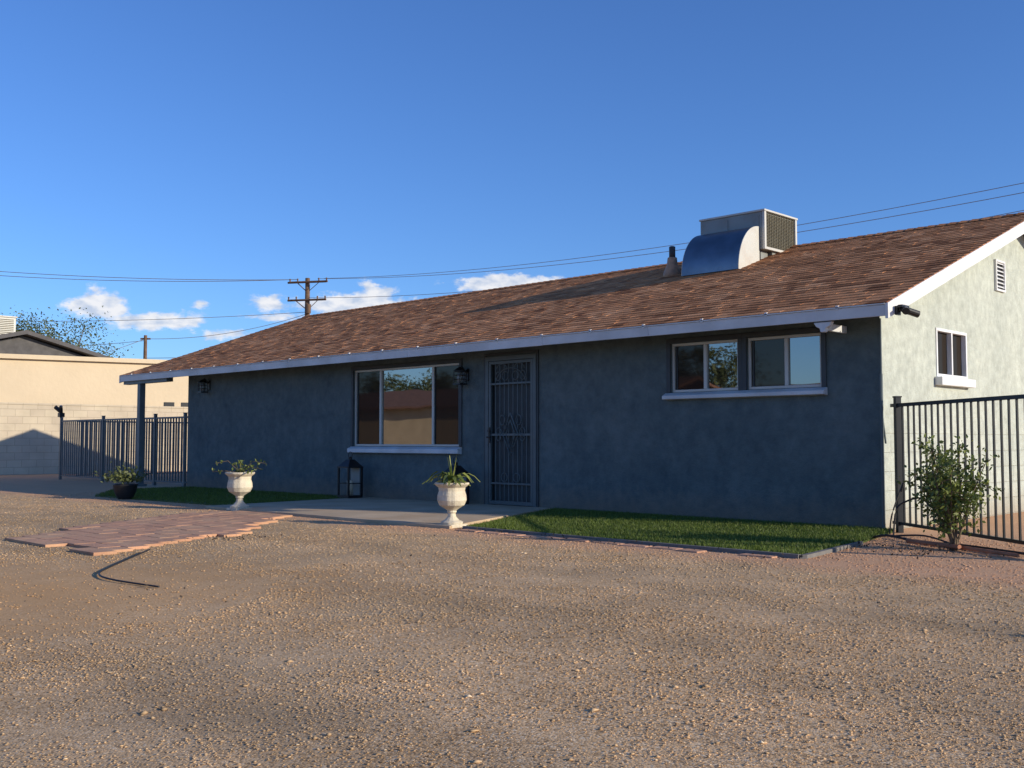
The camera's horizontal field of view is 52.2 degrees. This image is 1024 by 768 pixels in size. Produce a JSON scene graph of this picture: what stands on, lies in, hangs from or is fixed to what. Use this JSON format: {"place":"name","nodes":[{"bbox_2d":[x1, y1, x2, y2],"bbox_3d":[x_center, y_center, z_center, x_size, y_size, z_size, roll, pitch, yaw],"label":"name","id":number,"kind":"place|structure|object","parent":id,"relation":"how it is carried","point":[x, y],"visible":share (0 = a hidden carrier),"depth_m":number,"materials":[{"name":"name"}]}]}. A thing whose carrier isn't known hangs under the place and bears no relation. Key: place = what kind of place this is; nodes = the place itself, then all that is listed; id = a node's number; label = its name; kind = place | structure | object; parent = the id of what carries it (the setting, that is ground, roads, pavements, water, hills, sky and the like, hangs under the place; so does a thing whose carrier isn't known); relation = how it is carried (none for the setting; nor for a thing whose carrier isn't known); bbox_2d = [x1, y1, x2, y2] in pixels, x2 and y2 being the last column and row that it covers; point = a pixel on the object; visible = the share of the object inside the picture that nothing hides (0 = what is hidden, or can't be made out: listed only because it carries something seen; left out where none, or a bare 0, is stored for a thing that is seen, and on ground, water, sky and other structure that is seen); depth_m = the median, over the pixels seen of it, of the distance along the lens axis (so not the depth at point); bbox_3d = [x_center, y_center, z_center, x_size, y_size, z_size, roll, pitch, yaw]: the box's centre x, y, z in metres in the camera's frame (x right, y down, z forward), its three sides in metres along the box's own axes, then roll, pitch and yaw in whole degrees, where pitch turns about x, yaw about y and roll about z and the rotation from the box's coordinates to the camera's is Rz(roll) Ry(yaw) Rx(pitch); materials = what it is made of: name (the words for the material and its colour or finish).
{"place":"outdoors","nodes":[
{"label":"outdoors","id":0,"kind":"place"},
{"bbox_2d":[0,402,187,474],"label":"block wall","id":1,"kind":"structure","parent":0,"point":[29,437],"depth_m":29.31,"materials":[{"name":"concrete"}]},
{"bbox_2d":[0,358,188,406],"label":"walls","id":2,"kind":"structure","parent":0,"point":[53,381],"depth_m":35.71,"materials":[{"name":"beige paint"}]},
{"bbox_2d":[0,353,166,363],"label":"roof parapet","id":3,"kind":"structure","parent":2,"relation":"on","point":[75,358],"depth_m":35.62,"materials":[{"name":"beige paint"}]},
{"bbox_2d":[164,402,187,406],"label":"wall vents","id":4,"kind":"object","parent":2,"relation":"attached to","point":[183,404],"depth_m":37.25,"materials":[{"name":"black metal"}]},
{"bbox_2d":[5,511,292,555],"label":"paver path","id":5,"kind":"structure","parent":0,"point":[112,537],"depth_m":10.46,"materials":[{"name":"brick"}]},
{"bbox_2d":[0,471,1023,767],"bbox_3d":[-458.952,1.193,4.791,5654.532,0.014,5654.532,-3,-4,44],"label":"gravel ground","id":6,"kind":"structure","parent":0,"point":[132,603],"depth_m":4.62,"materials":[{"name":"beige gravel"}]},
{"bbox_2d":[2,305,133,357],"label":"palo verde tree","id":7,"kind":"object","parent":6,"relation":"on","point":[49,334],"visible":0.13,"depth_m":49.37,"materials":[{"name":"green plant"}]},
{"bbox_2d":[94,461,148,498],"bbox_3d":[-6.209,1.536,16.730,0.948,0.607,0.848,1,-3,-20],"label":"dark pot planter","id":8,"kind":"object","parent":6,"relation":"on","point":[128,490],"visible":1,"depth_m":16.58,"materials":[{"name":"black plant"}]},
{"bbox_2d":[59,412,187,486],"bbox_3d":[-8.672,1.431,22.985,6.084,1.495,0.068,-3,-4,44],"label":"grey metal fence","id":9,"kind":"object","parent":6,"relation":"on","point":[69,429],"visible":0.84,"depth_m":22.94,"materials":[{"name":"metal"}]},
{"bbox_2d":[54,405,64,416],"bbox_3d":[-10.862,0.661,25.111,0.405,0.304,0.196,-3,-4,44],"label":"gate light","id":10,"kind":"object","parent":9,"relation":"on","point":[59,409],"visible":1,"depth_m":25.11,"materials":[{"name":"black metal"}]},
{"bbox_2d":[98,549,159,587],"bbox_3d":[-2.785,1.321,7.561,0.379,0.031,2.251,1,-3,-20],"label":"drip hose","id":11,"kind":"object","parent":6,"relation":"on","point":[99,574],"visible":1,"depth_m":7.07,"materials":[{"name":"black rubber"}]},
{"bbox_2d":[136,384,146,485],"bbox_3d":[-7.611,1.043,21.411,0.240,2.100,0.200,-3,-4,44],"label":"porch post","id":12,"kind":"object","parent":6,"relation":"on","point":[140,438],"visible":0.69,"depth_m":21.37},
{"bbox_2d":[124,377,172,384],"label":"porch beam","id":13,"kind":"structure","parent":12,"relation":"on","point":[160,380],"depth_m":21.09,"materials":[{"name":"grey wood"}]},
{"bbox_2d":[140,335,150,358],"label":"utility pole","id":14,"kind":"object","parent":6,"relation":"on","point":[145,338],"visible":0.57,"depth_m":59.11,"materials":[{"name":"brown wood"}]},
{"bbox_2d":[0,183,1023,352],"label":"power lines","id":15,"kind":"object","parent":14,"relation":"attached to","point":[461,270],"visible":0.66,"depth_m":53.57,"materials":[{"name":"rubber"}]},
{"bbox_2d":[111,483,186,487],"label":"porch slab","id":16,"kind":"structure","parent":6,"relation":"on","point":[173,485],"depth_m":21.66,"materials":[{"name":"grey concrete"}]},
{"bbox_2d":[95,486,338,504],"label":"artificial turf","id":17,"kind":"structure","parent":6,"relation":"on","point":[201,495],"depth_m":17.07,"materials":[{"name":"green plastic"}]},
{"bbox_2d":[212,459,266,510],"bbox_3d":[-3.659,1.340,13.955,0.662,0.697,0.594,-3,-4,44],"label":"stone urn planter","id":18,"kind":"object","parent":6,"relation":"on","point":[239,485],"visible":1,"depth_m":13.89,"materials":[{"name":"stone"}]},
{"bbox_2d":[287,277,327,315],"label":"utility pole","id":19,"kind":"object","parent":6,"relation":"on","point":[307,299],"visible":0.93,"depth_m":58.16,"materials":[{"name":"brown wood"}]},
{"bbox_2d":[206,497,549,528],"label":"concrete walkway","id":20,"kind":"structure","parent":6,"relation":"on","point":[423,513],"depth_m":13.47,"materials":[{"name":"grey concrete"}]},
{"bbox_2d":[337,452,362,497],"bbox_3d":[-2.563,1.433,16.547,0.294,0.722,0.294,-3,-4,44],"label":"lantern","id":21,"kind":"object","parent":20,"relation":"on","point":[354,483],"visible":1,"depth_m":16.53,"materials":[{"name":"black metal"}]},
{"bbox_2d":[422,455,479,527],"bbox_3d":[-0.638,1.151,11.278,0.588,0.785,0.581,1,-3,-22],"label":"stone urn planter","id":22,"kind":"object","parent":20,"relation":"on","point":[451,498],"visible":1,"depth_m":11.17,"materials":[{"name":"stone"}]},
{"bbox_2d":[442,457,469,503],"bbox_3d":[-0.801,1.369,14.860,0.284,0.668,0.284,-3,-4,44],"label":"lantern","id":23,"kind":"object","parent":20,"relation":"on","point":[459,469],"visible":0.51,"depth_m":14.84,"materials":[{"name":"black metal"}]},
{"bbox_2d":[40,528,1009,709],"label":"leaf litter","id":24,"kind":"object","parent":6,"relation":"on","point":[867,544],"visible":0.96,"depth_m":8.85,"materials":[{"name":"plant"}]},
{"bbox_2d":[187,317,881,527],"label":"front wall","id":25,"kind":"structure","parent":6,"relation":"on","point":[617,433],"depth_m":13.26,"materials":[{"name":"blue paint"}]},
{"bbox_2d":[197,378,209,392],"bbox_3d":[-5.987,0.031,20.279,0.200,0.279,0.228,-3,-4,44],"label":"wall lamp","id":26,"kind":"object","parent":25,"relation":"attached to","point":[207,385],"depth_m":20.24,"materials":[{"name":"black metal"}]},
{"bbox_2d":[350,358,461,446],"bbox_3d":[-1.686,0.322,16.210,2.660,1.295,0.020,-3,-4,44],"label":"living room window trim","id":27,"kind":"structure","parent":25,"relation":"attached to","point":[405,365],"depth_m":16.20,"materials":[{"name":"grey paint"}]},
{"bbox_2d":[355,363,458,446],"bbox_3d":[-1.647,0.352,16.248,2.544,1.234,0.054,-3,-4,44],"label":"living room window frame","id":28,"kind":"object","parent":25,"relation":"attached to","point":[381,403],"visible":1,"depth_m":16.48,"materials":[{"name":"white metal"}]},
{"bbox_2d":[357,373,358,443],"bbox_3d":[-2.311,0.386,16.888,0.591,1.170,0.010,-3,-4,44],"label":"living room window sash","id":29,"kind":"object","parent":28,"relation":"attached to","point":[358,408],"visible":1,"depth_m":17.09,"materials":[{"name":"white metal"}]},
{"bbox_2d":[357,371,379,443],"bbox_3d":[-2.305,0.387,16.894,0.633,1.170,0.005,-3,-4,44],"label":"living room window pane","id":30,"kind":"object","parent":29,"relation":"in","point":[369,404],"visible":1,"depth_m":16.90,"materials":[{"name":"clear glass"}]},
{"bbox_2d":[382,367,431,443],"bbox_3d":[-1.626,0.351,16.234,1.258,1.170,0.005,-3,-4,44],"label":"living room window pane","id":31,"kind":"object","parent":28,"relation":"attached to","point":[407,408],"visible":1,"depth_m":16.23,"materials":[{"name":"clear glass"}]},
{"bbox_2d":[434,365,458,443],"bbox_3d":[-0.972,0.316,15.585,0.541,1.170,0.010,-3,-4,44],"label":"living room window sash","id":32,"kind":"object","parent":28,"relation":"attached to","point":[435,412],"visible":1,"depth_m":15.74,"materials":[{"name":"grey metal"}]},
{"bbox_2d":[436,365,457,443],"bbox_3d":[-0.966,0.316,15.591,0.583,1.170,0.005,-3,-4,44],"label":"living room window pane","id":33,"kind":"object","parent":32,"relation":"in","point":[446,411],"visible":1,"depth_m":15.60,"materials":[{"name":"clear glass"}]},
{"bbox_2d":[453,366,468,384],"bbox_3d":[-0.745,-0.127,15.171,0.200,0.279,0.228,-3,-4,44],"label":"wall lamp","id":34,"kind":"object","parent":25,"relation":"attached to","point":[465,373],"depth_m":15.13,"materials":[{"name":"black metal"}]},
{"bbox_2d":[484,350,538,506],"bbox_3d":[-0.016,0.621,14.566,1.050,2.140,0.018,-3,-4,44],"label":"door casing","id":35,"kind":"object","parent":25,"relation":"attached to","point":[537,401],"depth_m":14.24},
{"bbox_2d":[485,353,536,506],"bbox_3d":[-0.009,0.646,14.573,0.986,2.090,0.061,-3,-4,44],"label":"security door","id":36,"kind":"structure","parent":35,"relation":"attached to","point":[513,359],"depth_m":14.56,"materials":[{"name":"paint"}]},
{"bbox_2d":[486,427,490,442],"bbox_3d":[-0.324,0.723,14.795,0.092,0.220,0.065,-3,-4,44],"label":"door handle","id":37,"kind":"object","parent":36,"relation":"attached to","point":[488,431],"visible":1,"depth_m":14.82,"materials":[{"name":"black metal"}]},
{"bbox_2d":[492,359,532,506],"bbox_3d":[0.044,0.650,14.627,0.984,2.087,0.050,-3,-4,44],"label":"front door","id":38,"kind":"structure","parent":25,"relation":"attached to","point":[510,437],"depth_m":14.64,"materials":[{"name":"black metal"}]},
{"bbox_2d":[347,387,827,453],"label":"window sills","id":39,"kind":"structure","parent":25,"relation":"attached to","point":[669,396],"depth_m":12.37,"materials":[{"name":"paint"}]},
{"bbox_2d":[666,333,741,392],"bbox_3d":[2.268,-0.237,12.383,1.060,0.655,0.020,-3,-4,44],"label":"bedroom window trim","id":40,"kind":"structure","parent":25,"relation":"attached to","point":[738,337],"depth_m":12.40,"materials":[{"name":"grey paint"}]},
{"bbox_2d":[672,339,737,392],"bbox_3d":[2.306,-0.207,12.421,0.944,0.594,0.054,-3,-4,44],"label":"bedroom window frame","id":41,"kind":"object","parent":25,"relation":"attached to","point":[705,351],"visible":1,"depth_m":12.40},
{"bbox_2d":[676,346,703,389],"bbox_3d":[2.148,-0.199,12.569,0.401,0.530,0.010,-3,-4,44],"label":"bedroom window sash","id":42,"kind":"object","parent":41,"relation":"attached to","point":[677,364],"visible":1,"depth_m":12.69,"materials":[{"name":"white plastic"}]},
{"bbox_2d":[675,345,703,389],"bbox_3d":[2.154,-0.199,12.575,0.443,0.530,0.005,-3,-4,44],"label":"bedroom window pane","id":43,"kind":"object","parent":42,"relation":"in","point":[690,367],"visible":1,"depth_m":12.58,"materials":[{"name":"clear glass"}]},
{"bbox_2d":[708,342,736,388],"bbox_3d":[2.469,-0.215,12.269,0.433,0.530,0.005,-3,-4,44],"label":"bedroom window pane","id":44,"kind":"object","parent":41,"relation":"attached to","point":[722,365],"visible":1,"depth_m":12.26,"materials":[{"name":"clear glass"}]},
{"bbox_2d":[748,333,820,389],"bbox_3d":[3.058,-0.247,11.689,0.924,0.594,0.054,-3,-4,44],"label":"kitchen window frame","id":45,"kind":"object","parent":25,"relation":"attached to","point":[786,355],"visible":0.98,"depth_m":11.66,"materials":[{"name":"white metal"}]},
{"bbox_2d":[753,341,784,386],"bbox_3d":[2.910,-0.239,11.827,0.411,0.530,0.010,-3,-4,44],"label":"kitchen window sash","id":46,"kind":"object","parent":45,"relation":"attached to","point":[754,369],"visible":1,"depth_m":11.96,"materials":[{"name":"white plastic"}]},
{"bbox_2d":[752,338,783,386],"bbox_3d":[2.916,-0.239,11.833,0.453,0.530,0.005,-3,-4,44],"label":"kitchen window pane","id":47,"kind":"object","parent":46,"relation":"in","point":[769,361],"visible":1,"depth_m":11.84,"materials":[{"name":"glass"}]},
{"bbox_2d":[789,336,819,384],"bbox_3d":[3.224,-0.255,11.534,0.403,0.530,0.005,-3,-4,44],"label":"kitchen window pane","id":48,"kind":"object","parent":45,"relation":"attached to","point":[804,360],"visible":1,"depth_m":11.53,"materials":[{"name":"clear glass"}]},
{"bbox_2d":[742,327,826,389],"bbox_3d":[3.020,-0.276,11.651,1.040,0.655,0.020,-3,-4,44],"label":"kitchen window trim","id":49,"kind":"structure","parent":25,"relation":"attached to","point":[745,336],"depth_m":11.64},
{"bbox_2d":[814,321,846,333],"bbox_3d":[3.382,-0.578,10.978,0.204,0.105,0.495,-3,-4,44],"label":"corbel","id":50,"kind":"object","parent":25,"relation":"attached to","point":[825,327],"visible":1,"depth_m":10.86,"materials":[{"name":"paint"}]},
{"bbox_2d":[878,316,881,512],"bbox_3d":[3.827,0.368,10.846,0.019,2.400,0.003,-3,-4,44],"label":"corner bead","id":51,"kind":"object","parent":25,"relation":"attached to","point":[879,373],"visible":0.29,"depth_m":10.88,"materials":[{"name":"grey paint"}]},
{"bbox_2d":[455,529,778,557],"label":"edging stones","id":52,"kind":"object","parent":6,"relation":"on","point":[619,543],"visible":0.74,"depth_m":9.49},
{"bbox_2d":[462,526,862,558],"bbox_3d":[1.366,1.474,10.100,3.970,0.052,1.415,-3,-4,44],"label":"garden edging","id":53,"kind":"object","parent":6,"relation":"on","point":[794,556],"visible":0.59,"depth_m":9.06,"materials":[{"name":"grey concrete"}]},
{"bbox_2d":[466,508,895,554],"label":"artificial turf","id":54,"kind":"structure","parent":6,"relation":"on","point":[777,536],"depth_m":10.54,"materials":[{"name":"green plastic"}]},
{"bbox_2d":[873,482,1023,554],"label":"irrigation tubing","id":55,"kind":"object","parent":6,"relation":"on","point":[903,538],"visible":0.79,"depth_m":9.72,"materials":[{"name":"black plastic"}]},
{"bbox_2d":[896,433,1004,550],"bbox_3d":[3.745,0.918,8.943,0.722,1.006,0.863,0,-3,-6],"label":"leafy shrub","id":56,"kind":"object","parent":6,"relation":"on","point":[946,502],"visible":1,"depth_m":8.81,"materials":[{"name":"green plant"}]},
{"bbox_2d":[880,235,1023,529],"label":"gable side wall","id":57,"kind":"structure","parent":6,"relation":"on","point":[979,310],"depth_m":12.61,"materials":[{"name":"paint"}]},
{"bbox_2d":[879,318,886,528],"bbox_3d":[3.828,0.405,10.780,0.050,2.180,0.067,-3,-4,44],"label":"corner conduit","id":58,"kind":"object","parent":57,"relation":"attached to","point":[882,434],"visible":0.92,"depth_m":10.76,"materials":[{"name":"metal"}]},
{"bbox_2d":[935,327,967,378],"bbox_3d":[5.118,-0.347,12.239,0.082,0.560,0.900,-3,-4,44],"label":"side window frame","id":59,"kind":"object","parent":57,"relation":"attached to","point":[949,333],"visible":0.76,"depth_m":12.22,"materials":[{"name":"white paint"}]},
{"bbox_2d":[937,332,961,375],"bbox_3d":[5.105,-0.346,12.252,0.005,0.490,0.830,-3,-4,44],"label":"side window glass","id":60,"kind":"object","parent":59,"relation":"attached to","point":[942,356],"visible":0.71,"depth_m":12.23,"materials":[{"name":"clear glass"}]},
{"bbox_2d":[935,376,975,387],"bbox_3d":[5.172,-0.019,12.169,0.088,0.097,1.000,-3,-4,44],"label":"side window sill","id":61,"kind":"structure","parent":57,"relation":"attached to","point":[954,382],"depth_m":12.04,"materials":[{"name":"white paint"}]},
{"bbox_2d":[994,259,1005,292],"bbox_3d":[6.260,-1.385,13.404,0.031,0.400,0.320,-3,-4,44],"label":"gable vent","id":62,"kind":"object","parent":57,"relation":"attached to","point":[996,261],"depth_m":13.42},
{"bbox_2d":[890,394,1023,544],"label":"iron fence","id":63,"kind":"object","parent":6,"relation":"on","point":[897,405],"visible":0.82,"depth_m":9.45,"materials":[{"name":"black metal"}]},
{"bbox_2d":[905,538,1019,556],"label":"loose pipes","id":64,"kind":"object","parent":6,"relation":"on","point":[933,543],"visible":0.96,"depth_m":8.78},
{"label":"walls","id":65,"kind":"object","parent":6,"relation":"on","visible":0},
{"bbox_2d":[0,330,111,357],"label":"roof","id":66,"kind":"structure","parent":65,"relation":"on","point":[28,342],"depth_m":45.44,"materials":[{"name":"grey"}]},
{"bbox_2d":[0,315,17,339],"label":"rooftop cooler","id":67,"kind":"object","parent":66,"relation":"on","point":[2,317],"visible":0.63,"depth_m":45.97,"materials":[{"name":"white metal"}]},
{"bbox_2d":[0,319,13,333],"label":"cooler louvers","id":68,"kind":"object","parent":67,"relation":"attached to","point":[6,326],"visible":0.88,"depth_m":45.91,"materials":[{"name":"white metal"}]},
{"bbox_2d":[0,0,1023,359],"label":"sky","id":69,"kind":"structure","parent":0,"point":[231,142],"materials":[{"name":"blue"}]},
{"bbox_2d":[119,212,1023,375],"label":"roof shingles","id":70,"kind":"object","parent":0,"point":[885,267],"visible":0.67,"depth_m":14.87,"materials":[{"name":"brown"}]},
{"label":"rear walls","id":71,"kind":"object","parent":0,"visible":0},
{"bbox_3d":[0.966,-1.066,19.449,16.580,1.738,9.180,-3,-4,44],"label":"roof","id":72,"kind":"object","parent":71,"relation":"on","visible":0},
{"bbox_2d":[120,304,884,381],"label":"front fascia","id":73,"kind":"structure","parent":72,"relation":"attached to","point":[806,317],"depth_m":13.24,"materials":[{"name":"paint"}]},
{"bbox_2d":[123,303,884,375],"bbox_3d":[-2.262,-0.483,16.099,16.600,0.041,0.030,-3,-4,44],"label":"drip edge","id":74,"kind":"object","parent":73,"relation":"attached to","point":[642,326],"visible":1,"depth_m":13.29,"materials":[{"name":"white paint"}]},
{"bbox_2d":[663,257,680,276],"bbox_3d":[2.512,-1.805,16.371,0.300,0.350,0.300,-3,-4,44],"label":"roof vent flashing","id":75,"kind":"object","parent":72,"relation":"on","point":[672,268],"visible":0.81,"depth_m":16.29,"materials":[{"name":"grey metal"}]},
{"bbox_2d":[669,246,674,256],"bbox_3d":[2.512,-2.034,16.384,0.100,0.250,0.097,-3,-4,44],"label":"roof vent pipe","id":76,"kind":"object","parent":75,"relation":"attached to","point":[671,251],"visible":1,"depth_m":16.34,"materials":[{"name":"black metal"}]},
{"bbox_2d":[681,208,797,275],"bbox_3d":[3.482,-2.102,16.057,1.160,0.960,1.570,-3,-4,44],"label":"rooftop air conditioner","id":77,"kind":"object","parent":72,"relation":"on","point":[734,241],"visible":0.9,"depth_m":15.67,"materials":[{"name":"metal"}]},
{"bbox_2d":[885,221,1023,317],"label":"rake board","id":78,"kind":"object","parent":72,"relation":"attached to","point":[931,283],"visible":1,"depth_m":11.48,"materials":[{"name":"white paint"}]},
{"bbox_2d":[895,304,919,317],"bbox_3d":[3.927,-0.723,10.389,0.176,0.120,0.303,-3,-4,44],"label":"floodlight camera","id":79,"kind":"object","parent":78,"relation":"attached to","point":[904,309],"visible":1,"depth_m":10.39,"materials":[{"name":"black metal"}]}
]}

